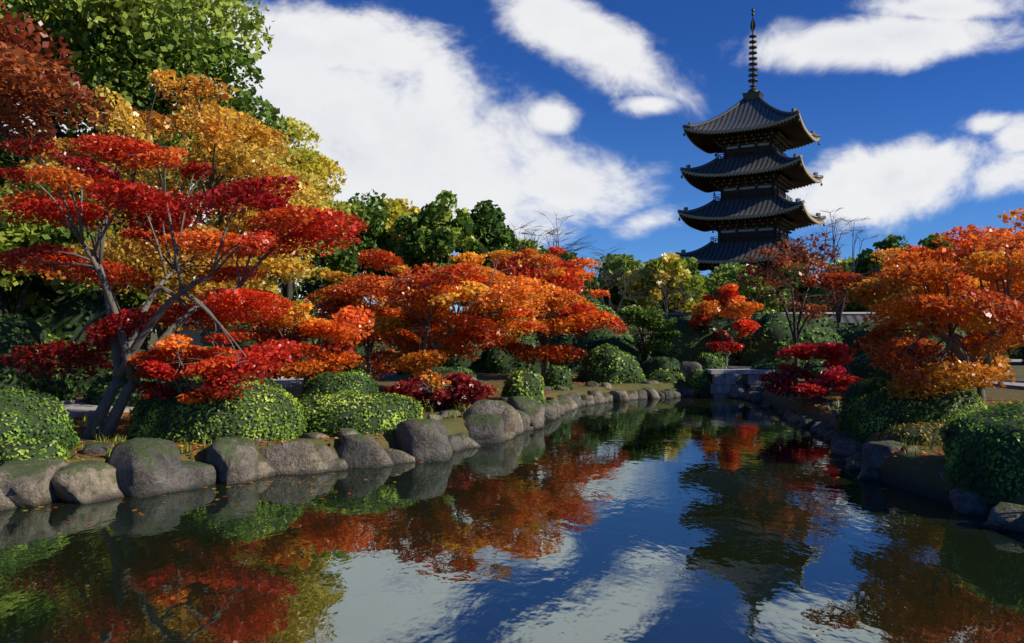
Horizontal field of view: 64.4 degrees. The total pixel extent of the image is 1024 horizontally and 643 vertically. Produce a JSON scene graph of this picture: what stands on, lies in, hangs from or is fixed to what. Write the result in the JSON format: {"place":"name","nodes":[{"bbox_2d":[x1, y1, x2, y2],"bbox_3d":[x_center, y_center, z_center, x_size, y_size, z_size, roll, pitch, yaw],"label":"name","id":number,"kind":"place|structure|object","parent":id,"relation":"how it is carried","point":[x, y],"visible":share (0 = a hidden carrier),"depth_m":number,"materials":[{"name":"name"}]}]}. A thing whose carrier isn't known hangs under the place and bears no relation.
{"place":"outdoors","nodes":[
{"label":"outdoors","id":0,"kind":"place"},
{"bbox_2d":[0,1,113,155],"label":"maple tree","id":1,"kind":"object","parent":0,"point":[19,60],"depth_m":10.09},
{"bbox_2d":[124,334,243,404],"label":"maple tree","id":2,"kind":"object","parent":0,"point":[154,368],"depth_m":13.45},
{"bbox_2d":[226,336,255,349],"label":"bush","id":3,"kind":"object","parent":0,"point":[243,343],"depth_m":34.21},
{"bbox_2d":[199,308,289,346],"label":"bush","id":4,"kind":"object","parent":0,"point":[215,332],"depth_m":47.72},
{"bbox_2d":[227,298,374,385],"bbox_3d":[-4.945,0.901,19.174,3.473,2.903,3.351,0,-1,0],"label":"maple tree","id":5,"kind":"object","parent":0,"point":[337,337],"depth_m":18.78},
{"bbox_2d":[0,396,1023,642],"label":"pond water","id":6,"kind":"structure","parent":0,"point":[696,520],"depth_m":8.46,"materials":[{"name":"liquid"}]},
{"bbox_2d":[1,0,1023,330],"label":"sky","id":7,"kind":"structure","parent":0,"point":[579,109],"materials":[{"name":"blue"}]},
{"bbox_2d":[61,368,1023,412],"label":"garden path","id":8,"kind":"structure","parent":0,"point":[77,407],"depth_m":19.66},
{"bbox_2d":[196,164,332,345],"bbox_3d":[-8.631,-1.487,28.299,5.718,7.846,5.562,0,-1,0],"label":"yellow tree","id":9,"kind":"object","parent":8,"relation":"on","point":[283,267],"depth_m":27.29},
{"bbox_2d":[301,248,431,380],"bbox_3d":[-4.803,-0.030,27.412,4.730,4.852,4.369,0,-1,0],"label":"orange tree","id":10,"kind":"object","parent":8,"relation":"on","point":[345,296],"depth_m":26.90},
{"bbox_2d":[356,249,563,389],"bbox_3d":[-1.672,0.133,23.765,6.090,4.510,6.405,0,-1,0],"label":"maple tree","id":11,"kind":"object","parent":8,"relation":"on","point":[521,298],"depth_m":22.84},
{"bbox_2d":[67,332,1023,516],"bbox_3d":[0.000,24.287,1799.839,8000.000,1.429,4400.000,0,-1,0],"label":"ground","id":12,"kind":"structure","parent":0,"point":[903,471],"depth_m":16.07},
{"bbox_2d":[0,470,16,510],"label":"bank rock","id":13,"kind":"object","parent":12,"relation":"on","point":[6,503],"visible":0.37,"depth_m":10.45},
{"bbox_2d":[0,246,45,316],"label":"green tree","id":14,"kind":"object","parent":12,"relation":"on","point":[36,282],"visible":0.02,"depth_m":30.67,"materials":[{"name":"green plant"}]},
{"bbox_2d":[0,317,49,395],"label":"hedge","id":15,"kind":"object","parent":12,"relation":"on","point":[4,383],"depth_m":19.28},
{"bbox_2d":[0,458,68,507],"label":"bank rock","id":16,"kind":"object","parent":12,"relation":"on","point":[26,483],"visible":0.43,"depth_m":10.66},
{"bbox_2d":[0,436,72,465],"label":"shrub","id":17,"kind":"object","parent":12,"relation":"on","point":[52,449],"depth_m":11.25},
{"bbox_2d":[0,313,75,400],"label":"hedge","id":18,"kind":"object","parent":12,"relation":"on","point":[40,333],"depth_m":20.80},
{"bbox_2d":[0,388,80,449],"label":"shrub","id":19,"kind":"object","parent":12,"relation":"on","point":[4,427],"depth_m":12.36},
{"bbox_2d":[0,180,121,348],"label":"green tree","id":20,"kind":"object","parent":12,"relation":"on","point":[16,235],"depth_m":26.52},
{"bbox_2d":[20,279,151,351],"bbox_3d":[-16.012,1.825,29.941,5.859,7.541,4.719,0,-1,0],"label":"hedge","id":21,"kind":"object","parent":12,"relation":"on","point":[72,315],"depth_m":28.38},
{"bbox_2d":[50,460,124,503],"bbox_3d":[-5.848,2.292,11.390,1.073,0.645,1.182,0,-1,0],"label":"bank rock","id":22,"kind":"object","parent":12,"relation":"on","point":[87,482],"visible":0.58,"depth_m":11.03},
{"bbox_2d":[81,441,112,453],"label":"bank rock","id":23,"kind":"object","parent":12,"relation":"on","point":[93,447],"visible":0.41,"depth_m":12.24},
{"bbox_2d":[58,346,140,393],"bbox_3d":[-12.880,1.931,25.035,5.206,2.463,2.723,0,-1,0],"label":"hedge","id":24,"kind":"object","parent":12,"relation":"on","point":[88,379],"depth_m":23.95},
{"bbox_2d":[51,179,210,334],"bbox_3d":[-16.949,-2.108,35.815,7.409,9.376,7.542,0,-1,0],"label":"tree","id":25,"kind":"object","parent":12,"relation":"on","point":[131,299],"depth_m":34.08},
{"bbox_2d":[82,368,202,406],"bbox_3d":[-9.156,1.985,20.442,3.235,1.648,2.291,0,-1,0],"label":"shrub","id":26,"kind":"object","parent":12,"relation":"on","point":[100,391],"depth_m":19.79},
{"bbox_2d":[107,438,180,497],"bbox_3d":[-5.361,2.188,11.821,1.052,0.956,0.966,0,-1,24],"label":"bank rock","id":27,"kind":"object","parent":12,"relation":"on","point":[146,467],"visible":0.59,"depth_m":11.52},
{"bbox_2d":[0,0,296,277],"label":"camphor tree","id":28,"kind":"object","parent":12,"relation":"on","point":[147,33],"depth_m":28.11,"materials":[{"name":"plant"}]},
{"bbox_2d":[0,68,340,387],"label":"gold tree","id":29,"kind":"object","parent":12,"relation":"on","point":[132,124],"depth_m":18.95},
{"bbox_2d":[0,133,369,438],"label":"maple tree","id":30,"kind":"object","parent":12,"relation":"on","point":[289,219],"depth_m":13.91,"materials":[{"name":"plant"}]},
{"bbox_2d":[167,460,217,492],"bbox_3d":[-5.026,2.328,12.064,0.931,0.596,1.299,0,-1,31],"label":"bank rock","id":31,"kind":"object","parent":12,"relation":"on","point":[191,475],"visible":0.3,"depth_m":11.94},
{"bbox_2d":[127,375,308,443],"bbox_3d":[-5.246,2.032,14.528,3.232,2.175,2.563,0,-1,0],"label":"shrub","id":32,"kind":"object","parent":12,"relation":"on","point":[212,409],"depth_m":13.60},
{"bbox_2d":[205,437,258,483],"bbox_3d":[-4.373,2.237,12.613,0.851,0.843,0.862,0,-1,0],"label":"bank rock","id":33,"kind":"object","parent":12,"relation":"on","point":[232,460],"visible":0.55,"depth_m":12.40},
{"bbox_2d":[257,459,274,478],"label":"bank rock","id":34,"kind":"object","parent":12,"relation":"on","point":[264,469],"visible":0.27,"depth_m":12.81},
{"bbox_2d":[258,440,321,474],"bbox_3d":[-3.655,2.293,13.337,1.227,0.708,0.714,0,-1,0],"label":"bank rock","id":35,"kind":"object","parent":12,"relation":"on","point":[300,457],"visible":0.56,"depth_m":13.11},
{"bbox_2d":[230,116,358,331],"bbox_3d":[-9.968,-3.284,36.114,5.798,11.722,5.629,0,-1,0],"label":"tree","id":36,"kind":"object","parent":12,"relation":"on","point":[316,162],"depth_m":35.80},
{"bbox_2d":[269,197,361,311],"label":"tree","id":37,"kind":"object","parent":12,"relation":"on","point":[346,260],"depth_m":69.47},
{"bbox_2d":[314,444,337,472],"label":"bank rock","id":38,"kind":"object","parent":12,"relation":"on","point":[327,455],"visible":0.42,"depth_m":13.32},
{"bbox_2d":[296,369,379,400],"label":"shrub","id":39,"kind":"object","parent":12,"relation":"on","point":[371,388],"depth_m":17.93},
{"bbox_2d":[328,458,347,470],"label":"bank rock","id":40,"kind":"object","parent":12,"relation":"on","point":[338,464],"visible":0.38,"depth_m":13.46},
{"bbox_2d":[310,189,398,298],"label":"tree","id":41,"kind":"object","parent":12,"relation":"on","point":[370,214],"depth_m":73.13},
{"bbox_2d":[297,391,423,434],"bbox_3d":[-3.045,2.123,15.564,2.975,1.569,2.216,0,-1,0],"label":"shrub","id":42,"kind":"object","parent":12,"relation":"on","point":[379,419],"depth_m":14.81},
{"bbox_2d":[337,434,393,467],"bbox_3d":[-2.512,2.308,14.196,1.061,0.746,1.038,0,-1,0],"label":"bank rock","id":43,"kind":"object","parent":12,"relation":"on","point":[360,451],"visible":0.58,"depth_m":13.74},
{"bbox_2d":[341,338,402,374],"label":"bush","id":44,"kind":"object","parent":12,"relation":"on","point":[360,366],"depth_m":34.32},
{"bbox_2d":[385,450,402,463],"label":"bank rock","id":45,"kind":"object","parent":12,"relation":"on","point":[396,457],"visible":0.14,"depth_m":14.12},
{"bbox_2d":[373,198,423,297],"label":"tree","id":46,"kind":"object","parent":12,"relation":"on","point":[397,208],"depth_m":76.11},
{"bbox_2d":[384,448,414,462],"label":"bank rock","id":47,"kind":"object","parent":12,"relation":"on","point":[408,458],"visible":0.27,"depth_m":14.27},
{"bbox_2d":[394,419,452,461],"bbox_3d":[-1.714,2.229,14.806,1.458,0.933,0.896,-1,-1,42],"label":"bank rock","id":48,"kind":"object","parent":12,"relation":"on","point":[422,440],"visible":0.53,"depth_m":14.36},
{"bbox_2d":[393,190,476,304],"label":"tree","id":49,"kind":"object","parent":12,"relation":"on","point":[424,244],"depth_m":72.38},
{"bbox_2d":[382,372,496,409],"bbox_3d":[-1.732,1.740,19.241,2.778,1.158,1.537,0,-1,29],"label":"shrub","id":50,"kind":"object","parent":12,"relation":"on","point":[466,385],"depth_m":18.99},
{"bbox_2d":[406,365,478,388],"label":"shrub","id":51,"kind":"object","parent":12,"relation":"on","point":[451,368],"depth_m":26.58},
{"bbox_2d":[448,435,465,451],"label":"bank rock","id":52,"kind":"object","parent":12,"relation":"on","point":[456,442],"visible":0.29,"depth_m":15.62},
{"bbox_2d":[432,327,496,372],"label":"bush","id":53,"kind":"object","parent":12,"relation":"on","point":[470,363],"depth_m":34.71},
{"bbox_2d":[456,432,480,447],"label":"bank rock","id":54,"kind":"object","parent":12,"relation":"on","point":[468,442],"visible":0.36,"depth_m":16.04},
{"bbox_2d":[444,200,518,298],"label":"tree","id":55,"kind":"object","parent":12,"relation":"on","point":[487,214],"depth_m":76.02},
{"bbox_2d":[463,414,505,442],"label":"bank rock","id":56,"kind":"object","parent":12,"relation":"on","point":[485,428],"visible":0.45,"depth_m":16.87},
{"bbox_2d":[461,400,518,439],"bbox_3d":[-0.437,2.214,17.725,1.323,1.047,0.961,0,-1,20],"label":"bank rock","id":57,"kind":"object","parent":12,"relation":"on","point":[507,413],"visible":0.27,"depth_m":17.33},
{"bbox_2d":[479,341,550,373],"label":"bush","id":58,"kind":"object","parent":12,"relation":"on","point":[506,361],"depth_m":34.18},
{"bbox_2d":[23,374,1023,523],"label":"fallen leaves","id":59,"kind":"object","parent":12,"relation":"on","point":[197,446],"visible":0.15,"depth_m":13.70,"materials":[{"name":"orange plant"}]},
{"bbox_2d":[516,410,530,430],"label":"bank rock","id":60,"kind":"object","parent":12,"relation":"on","point":[525,417],"visible":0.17,"depth_m":18.81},
{"bbox_2d":[501,370,546,402],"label":"shrub","id":61,"kind":"object","parent":12,"relation":"on","point":[526,376],"depth_m":21.62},
{"bbox_2d":[506,396,544,429],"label":"bank rock","id":62,"kind":"object","parent":12,"relation":"on","point":[534,410],"visible":0.36,"depth_m":19.38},
{"bbox_2d":[506,237,547,310],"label":"tree","id":63,"kind":"object","parent":12,"relation":"on","point":[528,242],"visible":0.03,"depth_m":82.41,"materials":[{"name":"green plant"}]},
{"bbox_2d":[72,390,1005,458],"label":"grass tufts","id":64,"kind":"object","parent":12,"relation":"on","point":[188,448],"visible":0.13,"depth_m":13.73,"materials":[{"name":"green plant"}]},
{"bbox_2d":[481,211,596,317],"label":"maple tree","id":65,"kind":"object","parent":12,"relation":"on","point":[556,240],"visible":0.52,"depth_m":45.76,"materials":[{"name":"brown plant"}]},
{"bbox_2d":[55,366,1023,403],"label":"path kerb","id":66,"kind":"structure","parent":12,"relation":"on","point":[81,400],"depth_m":28.99,"materials":[{"name":"stone"}]},
{"bbox_2d":[65,368,1023,418],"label":"path kerb","id":67,"kind":"structure","parent":12,"relation":"on","point":[80,414],"depth_m":26.18,"materials":[{"name":"stone"}]},
{"bbox_2d":[538,402,555,419],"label":"bank rock","id":68,"kind":"object","parent":12,"relation":"on","point":[550,413],"visible":0.21,"depth_m":21.01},
{"bbox_2d":[479,245,628,376],"bbox_3d":[1.537,-0.206,30.775,5.980,5.221,6.488,0,-1,0],"label":"orange tree","id":69,"kind":"object","parent":12,"relation":"on","point":[596,318],"depth_m":30.12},
{"bbox_2d":[542,365,573,390],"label":"shrub","id":70,"kind":"object","parent":12,"relation":"on","point":[557,378],"depth_m":25.67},
{"bbox_2d":[537,245,582,294],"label":"tree","id":71,"kind":"object","parent":12,"relation":"on","point":[573,255],"visible":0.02,"depth_m":90.72,"materials":[{"name":"green plant"}]},
{"bbox_2d":[535,331,589,371],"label":"bush","id":72,"kind":"object","parent":12,"relation":"on","point":[570,341],"depth_m":36.33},
{"bbox_2d":[174,312,968,346],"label":"temple wall","id":73,"kind":"structure","parent":12,"relation":"on","point":[851,318],"depth_m":62.42,"materials":[{"name":"white"}]},
{"bbox_2d":[534,294,633,343],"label":"bush","id":74,"kind":"object","parent":12,"relation":"on","point":[589,335],"depth_m":41.89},
{"bbox_2d":[579,277,605,300],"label":"tree","id":75,"kind":"object","parent":12,"relation":"on","point":[587,285],"depth_m":94.22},
{"bbox_2d":[588,390,604,403],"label":"bank rock","id":76,"kind":"object","parent":12,"relation":"on","point":[598,397],"visible":0.41,"depth_m":26.02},
{"bbox_2d":[573,343,645,383],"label":"shrub","id":77,"kind":"object","parent":12,"relation":"on","point":[609,352],"depth_m":28.96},
{"bbox_2d":[585,253,643,302],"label":"tree","id":78,"kind":"object","parent":12,"relation":"on","point":[629,262],"visible":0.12,"depth_m":99.00,"materials":[{"name":"green plant"}]},
{"bbox_2d":[578,244,651,313],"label":"tree","id":79,"kind":"object","parent":12,"relation":"on","point":[608,286],"visible":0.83,"depth_m":55.64,"materials":[{"name":"brown plant"}]},
{"bbox_2d":[609,389,628,400],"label":"bank rock","id":80,"kind":"object","parent":12,"relation":"on","point":[620,395],"visible":0.46,"depth_m":26.69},
{"bbox_2d":[598,267,662,311],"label":"tree","id":81,"kind":"object","parent":12,"relation":"on","point":[615,297],"depth_m":89.03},
{"bbox_2d":[616,305,680,360],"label":"pine tree","id":82,"kind":"object","parent":12,"relation":"on","point":[634,314],"depth_m":35.71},
{"bbox_2d":[640,356,680,378],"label":"shrub","id":83,"kind":"object","parent":12,"relation":"on","point":[660,364],"depth_m":31.27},
{"bbox_2d":[617,252,713,311],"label":"tree","id":84,"kind":"object","parent":12,"relation":"on","point":[667,262],"depth_m":79.13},
{"bbox_2d":[647,368,685,385],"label":"shrub","id":85,"kind":"object","parent":12,"relation":"on","point":[673,378],"depth_m":29.22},
{"bbox_2d":[634,265,703,311],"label":"tree","id":86,"kind":"object","parent":12,"relation":"on","point":[666,303],"visible":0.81,"depth_m":66.18,"materials":[{"name":"brown plant"}]},
{"bbox_2d":[649,257,709,311],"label":"tree","id":87,"kind":"object","parent":12,"relation":"on","point":[692,269],"visible":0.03,"depth_m":104.02,"materials":[{"name":"green plant"}]},
{"bbox_2d":[679,361,701,382],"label":"standing rock","id":88,"kind":"object","parent":12,"relation":"on","point":[687,368],"visible":0.3,"depth_m":29.42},
{"bbox_2d":[686,369,712,394],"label":"shrub","id":89,"kind":"object","parent":12,"relation":"on","point":[701,381],"depth_m":28.48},
{"bbox_2d":[688,284,763,365],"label":"tree","id":90,"kind":"object","parent":12,"relation":"on","point":[741,308],"depth_m":41.57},
{"bbox_2d":[728,383,747,398],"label":"bank rock","id":91,"kind":"object","parent":12,"relation":"on","point":[736,390],"visible":0.52,"depth_m":27.97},
{"bbox_2d":[706,369,771,397],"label":"stone bridge","id":92,"kind":"structure","parent":12,"relation":"on","point":[723,380],"depth_m":28.09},
{"bbox_2d":[702,262,794,320],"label":"bright green tree","id":93,"kind":"object","parent":12,"relation":"on","point":[721,275],"depth_m":58.76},
{"bbox_2d":[675,8,828,276],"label":"pagoda","id":94,"kind":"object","parent":12,"relation":"on","point":[754,175],"visible":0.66,"depth_m":121.41,"materials":[{"name":"grey wood"}]},
{"bbox_2d":[734,233,856,365],"bbox_3d":[11.764,-0.448,33.208,5.222,5.891,4.819,0,-1,0],"label":"tree","id":95,"kind":"object","parent":12,"relation":"on","point":[776,261],"depth_m":32.97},
{"bbox_2d":[759,263,845,311],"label":"tree","id":96,"kind":"object","parent":12,"relation":"on","point":[798,286],"depth_m":88.94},
{"bbox_2d":[758,341,864,399],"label":"crimson tree","id":97,"kind":"object","parent":12,"relation":"on","point":[809,387],"depth_m":21.54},
{"bbox_2d":[802,359,828,377],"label":"shrub","id":98,"kind":"object","parent":12,"relation":"on","point":[813,371],"depth_m":32.59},
{"bbox_2d":[795,207,881,327],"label":"maple tree","id":99,"kind":"object","parent":12,"relation":"on","point":[838,315],"visible":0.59,"depth_m":49.90,"materials":[{"name":"brown plant"}]},
{"bbox_2d":[830,431,854,449],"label":"bank rock","id":100,"kind":"object","parent":12,"relation":"on","point":[841,435],"visible":0.13,"depth_m":15.52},
{"bbox_2d":[831,438,863,456],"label":"bank rock","id":101,"kind":"object","parent":12,"relation":"on","point":[850,447],"visible":0.45,"depth_m":15.03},
{"bbox_2d":[819,256,877,311],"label":"tree","id":102,"kind":"object","parent":12,"relation":"on","point":[854,308],"depth_m":97.95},
{"bbox_2d":[836,377,893,431],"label":"shrub","id":103,"kind":"object","parent":12,"relation":"on","point":[849,391],"depth_m":16.05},
{"bbox_2d":[857,466,878,479],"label":"bank rock","id":104,"kind":"object","parent":12,"relation":"on","point":[868,473],"visible":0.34,"depth_m":12.61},
{"bbox_2d":[847,234,910,311],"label":"tree","id":105,"kind":"object","parent":12,"relation":"on","point":[865,264],"depth_m":85.37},
{"bbox_2d":[861,440,902,469],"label":"rock","id":106,"kind":"object","parent":12,"relation":"on","point":[874,453],"visible":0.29,"depth_m":12.79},
{"bbox_2d":[878,420,946,446],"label":"shrub","id":107,"kind":"object","parent":12,"relation":"on","point":[903,425],"depth_m":13.38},
{"bbox_2d":[801,223,1023,402],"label":"orange tree","id":108,"kind":"object","parent":12,"relation":"on","point":[920,375],"depth_m":14.89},
{"bbox_2d":[850,386,991,441],"bbox_3d":[7.812,2.056,15.398,2.889,1.780,2.055,0,-1,0],"label":"shrub","id":109,"kind":"object","parent":12,"relation":"on","point":[941,400],"depth_m":14.82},
{"bbox_2d":[917,233,956,280],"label":"tree","id":110,"kind":"object","parent":12,"relation":"on","point":[926,242],"depth_m":89.44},
{"bbox_2d":[949,488,988,515],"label":"rock","id":111,"kind":"object","parent":12,"relation":"on","point":[964,501],"visible":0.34,"depth_m":10.24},
{"bbox_2d":[936,230,1023,383],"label":"tree","id":112,"kind":"object","parent":12,"relation":"on","point":[956,257],"depth_m":26.92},
{"bbox_2d":[939,401,1023,503],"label":"shrub","id":113,"kind":"object","parent":12,"relation":"on","point":[1007,452],"depth_m":10.27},
{"bbox_2d":[963,207,1023,343],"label":"orange tree","id":114,"kind":"object","parent":12,"relation":"on","point":[1014,213],"depth_m":20.88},
{"bbox_2d":[987,502,1023,532],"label":"rock","id":115,"kind":"object","parent":12,"relation":"on","point":[1005,516],"visible":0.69,"depth_m":9.39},
{"bbox_2d":[586,335,651,366],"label":"bush","id":116,"kind":"object","parent":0,"point":[614,342],"depth_m":36.75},
{"bbox_2d":[623,320,654,341],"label":"bush","id":117,"kind":"object","parent":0,"point":[636,336],"depth_m":53.41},
{"bbox_2d":[647,313,736,365],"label":"bush","id":118,"kind":"object","parent":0,"point":[702,339],"depth_m":43.15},
{"bbox_2d":[695,352,727,370],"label":"shrub","id":119,"kind":"object","parent":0,"point":[709,365],"depth_m":30.18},
{"bbox_2d":[706,312,774,337],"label":"bush","id":120,"kind":"object","parent":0,"point":[727,322],"depth_m":51.64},
{"bbox_2d":[753,362,795,380],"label":"shrub","id":121,"kind":"object","parent":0,"point":[775,367],"depth_m":28.43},
{"bbox_2d":[731,311,842,366],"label":"bush","id":122,"kind":"object","parent":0,"point":[777,333],"depth_m":43.00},
{"bbox_2d":[827,318,876,349],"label":"bush","id":123,"kind":"object","parent":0,"point":[844,332],"depth_m":49.00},
{"bbox_2d":[840,341,888,382],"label":"shrub","id":124,"kind":"object","parent":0,"point":[851,365],"depth_m":27.01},
{"bbox_2d":[862,335,973,389],"bbox_3d":[12.059,1.906,24.454,3.410,3.028,2.248,0,-1,0],"label":"shrub","id":125,"kind":"object","parent":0,"point":[882,373],"depth_m":24.02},
{"bbox_2d":[875,318,966,341],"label":"bush","id":126,"kind":"object","parent":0,"point":[918,324],"depth_m":43.04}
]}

